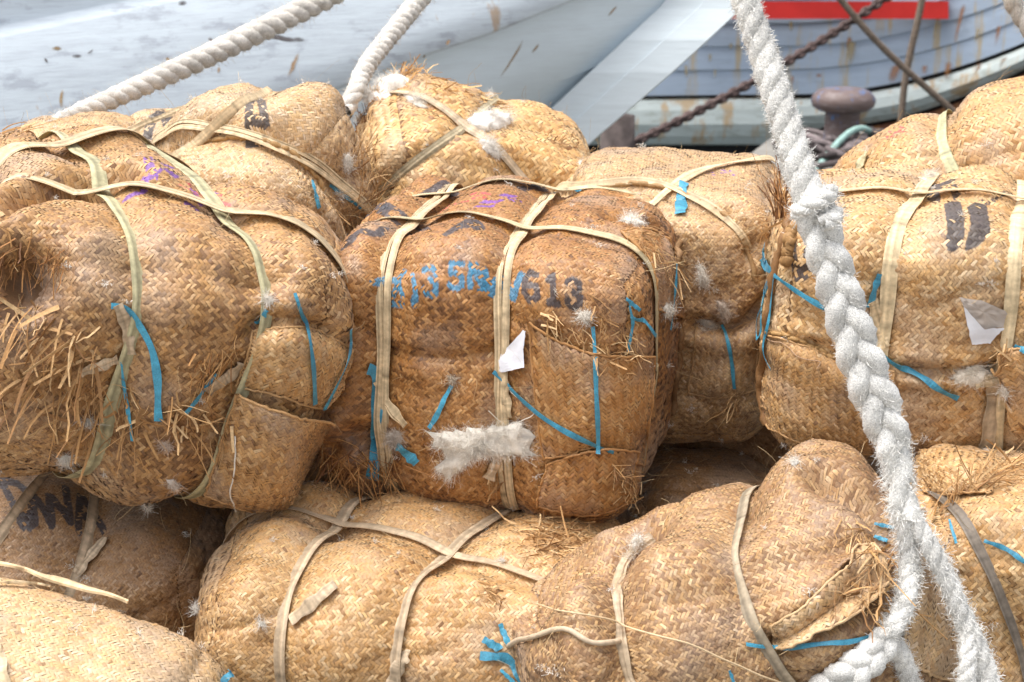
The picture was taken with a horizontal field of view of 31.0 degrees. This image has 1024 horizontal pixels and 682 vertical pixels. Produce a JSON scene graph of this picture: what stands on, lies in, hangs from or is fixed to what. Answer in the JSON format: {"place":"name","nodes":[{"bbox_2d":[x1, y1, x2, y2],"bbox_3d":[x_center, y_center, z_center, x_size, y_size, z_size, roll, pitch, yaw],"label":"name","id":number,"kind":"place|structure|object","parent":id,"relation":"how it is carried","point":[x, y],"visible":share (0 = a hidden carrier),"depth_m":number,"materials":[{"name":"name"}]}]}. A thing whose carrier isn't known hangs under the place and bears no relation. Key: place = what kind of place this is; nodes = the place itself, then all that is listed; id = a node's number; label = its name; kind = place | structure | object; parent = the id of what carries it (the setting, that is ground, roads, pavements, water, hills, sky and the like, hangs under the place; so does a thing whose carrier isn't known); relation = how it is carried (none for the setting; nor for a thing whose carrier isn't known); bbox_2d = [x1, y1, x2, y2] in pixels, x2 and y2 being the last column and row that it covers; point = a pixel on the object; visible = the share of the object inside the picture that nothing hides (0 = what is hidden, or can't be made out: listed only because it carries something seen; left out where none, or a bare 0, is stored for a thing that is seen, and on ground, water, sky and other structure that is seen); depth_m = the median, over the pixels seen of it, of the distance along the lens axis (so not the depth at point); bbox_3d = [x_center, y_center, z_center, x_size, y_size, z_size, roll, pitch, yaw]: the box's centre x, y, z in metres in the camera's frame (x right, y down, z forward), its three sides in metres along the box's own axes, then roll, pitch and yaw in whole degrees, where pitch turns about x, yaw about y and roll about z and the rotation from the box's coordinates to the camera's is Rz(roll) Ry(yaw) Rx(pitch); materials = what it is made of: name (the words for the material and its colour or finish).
{"place":"outdoors","nodes":[
{"label":"outdoors","id":0,"kind":"place"},
{"bbox_2d":[181,129,878,629],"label":"quay","id":1,"kind":"structure","parent":0,"point":[765,147],"depth_m":15.59,"materials":[{"name":"stone"}]},
{"bbox_2d":[0,472,232,640],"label":"woven bale","id":2,"kind":"object","parent":1,"relation":"on","point":[151,566],"visible":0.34,"depth_m":5.39,"materials":[{"name":"brown wicker"}]},
{"bbox_2d":[0,558,243,681],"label":"woven bale","id":3,"kind":"object","parent":1,"relation":"on","point":[38,643],"visible":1,"depth_m":4.37,"materials":[{"name":"beige wicker"}]},
{"bbox_2d":[303,456,390,494],"bbox_3d":[-0.655,0.575,6.468,0.998,0.889,0.699,0,15,0],"label":"woven bale","id":4,"kind":"object","parent":1,"relation":"on","point":[314,475],"depth_m":6.10,"materials":[{"name":"brown wicker"}]},
{"bbox_2d":[351,54,600,204],"bbox_3d":[-0.151,-0.520,6.819,1.059,1.072,0.903,0,15,0],"label":"woven bale","id":5,"kind":"object","parent":4,"relation":"on","point":[463,133],"visible":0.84,"depth_m":6.54,"materials":[{"name":"beige wicker"}]},
{"bbox_2d":[339,0,435,118],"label":"mooring rope","id":6,"kind":"object","parent":5,"relation":"attached to","point":[393,31],"visible":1,"depth_m":7.06,"materials":[{"name":"white fabric"}]},
{"bbox_2d":[194,480,631,681],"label":"woven bale","id":7,"kind":"object","parent":1,"relation":"on","point":[434,597],"visible":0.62,"depth_m":5.04,"materials":[{"name":"beige wicker"}]},
{"bbox_2d":[0,108,364,520],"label":"woven bale","id":8,"kind":"object","parent":7,"relation":"on","point":[244,330],"visible":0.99,"depth_m":5.03,"materials":[{"name":"brown wicker"}]},
{"bbox_2d":[229,436,236,511],"bbox_3d":[-0.789,0.379,5.220,0.023,0.287,0.183,-3,15,-10],"label":"cotton thread","id":9,"kind":"object","parent":8,"relation":"hanging from","point":[233,473],"visible":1,"depth_m":5.14},
{"bbox_2d":[152,62,413,241],"bbox_3d":[-0.806,-0.504,6.220,0.962,0.874,0.807,0,15,0],"label":"woven bale","id":10,"kind":"object","parent":8,"relation":"on","point":[301,137],"visible":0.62,"depth_m":5.98,"materials":[{"name":"beige wicker"}]},
{"bbox_2d":[186,598,199,617],"bbox_3d":[-0.886,0.743,5.180,0.076,0.094,0.152,-4,15,-13],"label":"cotton tuft","id":11,"kind":"object","parent":7,"relation":"on","point":[195,606],"visible":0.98,"depth_m":5.14,"materials":[{"name":"white fabric"}]},
{"bbox_2d":[253,616,273,631],"bbox_3d":[-0.679,0.761,4.990,0.070,0.071,0.063,11,19,36],"label":"cotton tuft","id":12,"kind":"object","parent":7,"relation":"on","point":[260,623],"visible":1,"depth_m":4.99,"materials":[{"name":"white fabric"}]},
{"bbox_2d":[308,170,694,522],"bbox_3d":[0.014,-0.008,5.666,1.120,1.007,1.129,5,16,18],"label":"woven bale","id":13,"kind":"object","parent":7,"relation":"on","point":[452,345],"visible":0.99,"depth_m":5.28,"materials":[{"name":"brown wicker"}]},
{"bbox_2d":[488,390,533,423],"bbox_3d":[0.003,0.173,5.258,0.138,0.146,0.038,5,16,17],"label":"cotton thread","id":14,"kind":"object","parent":13,"relation":"on","point":[513,422],"visible":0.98,"depth_m":5.26},
{"bbox_2d":[493,550,510,568],"bbox_3d":[-0.032,0.608,5.162,0.062,0.075,0.076,0,15,0],"label":"cotton tuft","id":15,"kind":"object","parent":7,"relation":"on","point":[501,559],"visible":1,"depth_m":5.15,"materials":[{"name":"white fabric"}]},
{"bbox_2d":[0,75,1023,677],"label":"cotton lint","id":16,"kind":"object","parent":7,"relation":"on","point":[558,297],"visible":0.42,"depth_m":5.28,"materials":[{"name":"white fabric"}]},
{"bbox_2d":[615,442,774,524],"bbox_3d":[0.626,0.662,6.090,0.782,0.707,0.781,-9,17,-30],"label":"woven bale","id":17,"kind":"object","parent":1,"relation":"on","point":[673,481],"visible":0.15,"depth_m":5.97,"materials":[{"name":"brown wicker"}]},
{"bbox_2d":[552,122,790,452],"bbox_3d":[0.544,-0.227,6.223,0.979,1.046,1.070,0,15,0],"label":"woven bale","id":18,"kind":"object","parent":17,"relation":"on","point":[705,202],"visible":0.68,"depth_m":5.82,"materials":[{"name":"beige wicker"}]},
{"bbox_2d":[495,419,958,681],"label":"woven bale","id":19,"kind":"object","parent":1,"relation":"on","point":[720,571],"visible":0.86,"depth_m":4.61,"materials":[{"name":"beige wicker"}]},
{"bbox_2d":[506,626,621,648],"bbox_3d":[0.079,0.780,4.737,0.144,0.249,0.481,-11,19,-36],"label":"cane strap","id":20,"kind":"object","parent":19,"relation":"on","point":[575,633],"visible":0.97,"depth_m":4.56,"materials":[{"name":"wicker"}]},
{"bbox_2d":[614,546,635,565],"bbox_3d":[0.302,0.576,4.938,0.109,0.077,0.069,-6,16,-23],"label":"cotton tuft","id":21,"kind":"object","parent":19,"relation":"on","point":[630,552],"visible":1,"depth_m":4.94,"materials":[{"name":"white fabric"}]},
{"bbox_2d":[622,529,648,553],"bbox_3d":[0.339,0.537,4.952,0.090,0.094,0.098,10,18,32],"label":"cotton tuft","id":22,"kind":"object","parent":19,"relation":"on","point":[636,541],"visible":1,"depth_m":4.94,"materials":[{"name":"white fabric"}]},
{"bbox_2d":[536,603,780,681],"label":"straw","id":23,"kind":"object","parent":19,"relation":"on","point":[702,649],"visible":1,"depth_m":4.54,"materials":[{"name":"plant"}]},
{"bbox_2d":[781,450,804,469],"bbox_3d":[0.733,0.306,4.819,0.078,0.064,0.069,7,17,25],"label":"cotton tuft","id":24,"kind":"object","parent":19,"relation":"on","point":[795,462],"visible":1,"depth_m":4.82,"materials":[{"name":"white fabric"}]},
{"bbox_2d":[726,0,1005,681],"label":"sling rope","id":25,"kind":"object","parent":19,"relation":"attached to","point":[817,214],"visible":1,"depth_m":4.53,"materials":[{"name":"white fabric"}]},
{"bbox_2d":[657,426,889,486],"bbox_3d":[1.023,0.455,6.537,1.184,0.985,0.600,0,15,0],"label":"woven bale","id":26,"kind":"object","parent":1,"relation":"on","point":[764,437],"visible":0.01,"depth_m":6.25,"materials":[{"name":"brown wicker"}]},
{"bbox_2d":[772,124,883,168],"bbox_3d":[2.923,-1.616,15.291,1.495,0.276,1.455,0,15,0],"label":"rope heap","id":27,"kind":"object","parent":1,"relation":"on","point":[822,149],"visible":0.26,"depth_m":15.14,"materials":[{"name":"grey fabric"}]},
{"bbox_2d":[811,86,875,138],"bbox_3d":[2.778,-1.854,15.550,0.620,0.552,0.620,0,15,0],"label":"mooring bollard","id":28,"kind":"object","parent":1,"relation":"on","point":[843,108],"visible":0.69,"depth_m":15.37,"materials":[{"name":"metal"}]},
{"bbox_2d":[814,125,872,168],"bbox_3d":[2.647,-1.471,14.987,0.275,0.469,1.585,7,17,25],"label":"mooring line","id":29,"kind":"object","parent":28,"relation":"attached to","point":[842,138],"visible":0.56,"depth_m":15.14,"materials":[{"name":"green fabric"}]},
{"bbox_2d":[910,429,1023,681],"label":"woven bale","id":30,"kind":"object","parent":1,"relation":"on","point":[976,494],"visible":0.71,"depth_m":4.84,"materials":[{"name":"beige wicker"}]},
{"bbox_2d":[725,154,1023,459],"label":"woven bale","id":31,"kind":"object","parent":30,"relation":"on","point":[950,333],"visible":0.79,"depth_m":5.17,"materials":[{"name":"beige wicker"}]},
{"bbox_2d":[765,338,820,367],"bbox_3d":[0.777,0.026,5.253,0.050,0.058,0.238,-10,18,-34],"label":"cotton thread","id":32,"kind":"object","parent":31,"relation":"hanging from","point":[794,353],"visible":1,"depth_m":5.19},
{"bbox_2d":[833,66,1023,179],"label":"woven bale","id":33,"kind":"object","parent":31,"relation":"on","point":[990,113],"visible":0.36,"depth_m":5.88,"materials":[{"name":"beige wicker"}]},
{"label":"water","id":34,"kind":"structure","parent":0,"visible":0},
{"bbox_2d":[0,0,734,145],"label":"wooden ship","id":35,"kind":"object","parent":34,"relation":"on","point":[601,66],"visible":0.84,"depth_m":9.60,"materials":[{"name":"white paint"}]},
{"bbox_2d":[20,94,134,137],"bbox_3d":[-1.545,-0.492,6.724,0.803,0.839,0.739,0,15,0],"label":"woven bale","id":36,"kind":"object","parent":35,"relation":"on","point":[104,118],"visible":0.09,"depth_m":6.62,"materials":[{"name":"beige wicker"}]},
{"bbox_2d":[115,95,181,144],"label":"woven bale","id":37,"kind":"object","parent":36,"relation":"on","point":[146,126],"visible":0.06,"depth_m":6.66,"materials":[{"name":"beige wicker"}]},
{"bbox_2d":[44,0,343,121],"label":"mooring rope","id":38,"kind":"object","parent":36,"relation":"attached to","point":[257,32],"visible":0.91,"depth_m":7.29,"materials":[{"name":"white fabric"}]},
{"bbox_2d":[996,0,1023,40],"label":"mooring rope","id":39,"kind":"object","parent":35,"relation":"attached to","point":[1014,9],"visible":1,"depth_m":6.50,"materials":[{"name":"white fabric"}]},
{"bbox_2d":[600,113,634,148],"bbox_3d":[0.895,-0.883,16.121,0.340,2.220,0.331,0,15,0],"label":"mooring pile","id":40,"kind":"object","parent":34,"relation":"in","point":[619,132],"visible":0.13,"depth_m":15.76,"materials":[{"name":"grey metal"}]},
{"bbox_2d":[588,0,1023,153],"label":"wooden ship","id":41,"kind":"object","parent":34,"relation":"on","point":[963,48],"visible":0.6,"depth_m":20.02,"materials":[{"name":"blue paint"}]},
{"bbox_2d":[635,0,890,146],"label":"anchor chain","id":42,"kind":"object","parent":41,"relation":"attached to","point":[744,86],"visible":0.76,"depth_m":17.73,"materials":[{"name":"orange metal"}]},
{"bbox_2d":[837,0,955,111],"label":"mooring line","id":43,"kind":"object","parent":41,"relation":"attached to","point":[892,56],"visible":0.73,"depth_m":18.11,"materials":[{"name":"brown fabric"}]},
{"bbox_2d":[897,0,925,120],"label":"hanging line","id":44,"kind":"object","parent":41,"relation":"hanging from","point":[911,49],"visible":0.87,"depth_m":18.76,"materials":[{"name":"brown fabric"}]}
]}

